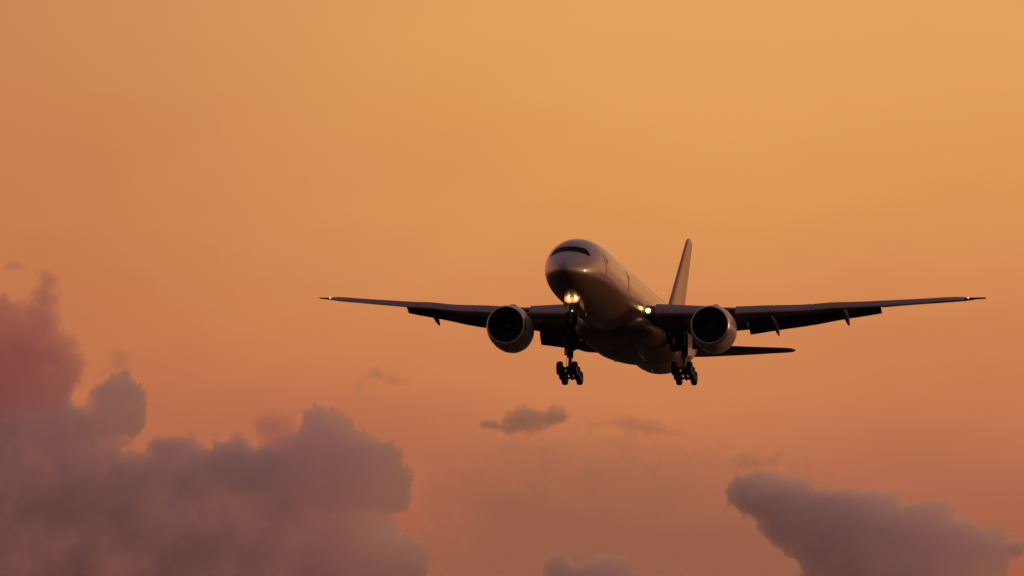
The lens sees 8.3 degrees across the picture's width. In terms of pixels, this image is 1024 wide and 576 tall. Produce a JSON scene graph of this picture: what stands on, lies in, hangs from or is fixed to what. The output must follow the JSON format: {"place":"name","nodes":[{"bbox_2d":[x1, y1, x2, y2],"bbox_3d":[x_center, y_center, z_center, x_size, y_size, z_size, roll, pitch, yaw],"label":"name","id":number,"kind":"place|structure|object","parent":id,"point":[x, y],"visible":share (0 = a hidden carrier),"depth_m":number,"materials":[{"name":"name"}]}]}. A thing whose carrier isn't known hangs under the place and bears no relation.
{"place":"outdoors","nodes":[
{"label":"outdoors","id":0,"kind":"place"},
{"bbox_2d":[0,0,1023,575],"label":"sky","id":1,"kind":"structure","parent":0,"point":[184,184],"materials":[{"name":"orange"}]},
{"bbox_2d":[319,239,985,384],"bbox_3d":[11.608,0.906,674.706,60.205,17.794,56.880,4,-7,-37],"label":"airliner","id":2,"kind":"object","parent":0,"point":[613,308],"visible":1,"depth_m":662.60,"materials":[{"name":"paint"}]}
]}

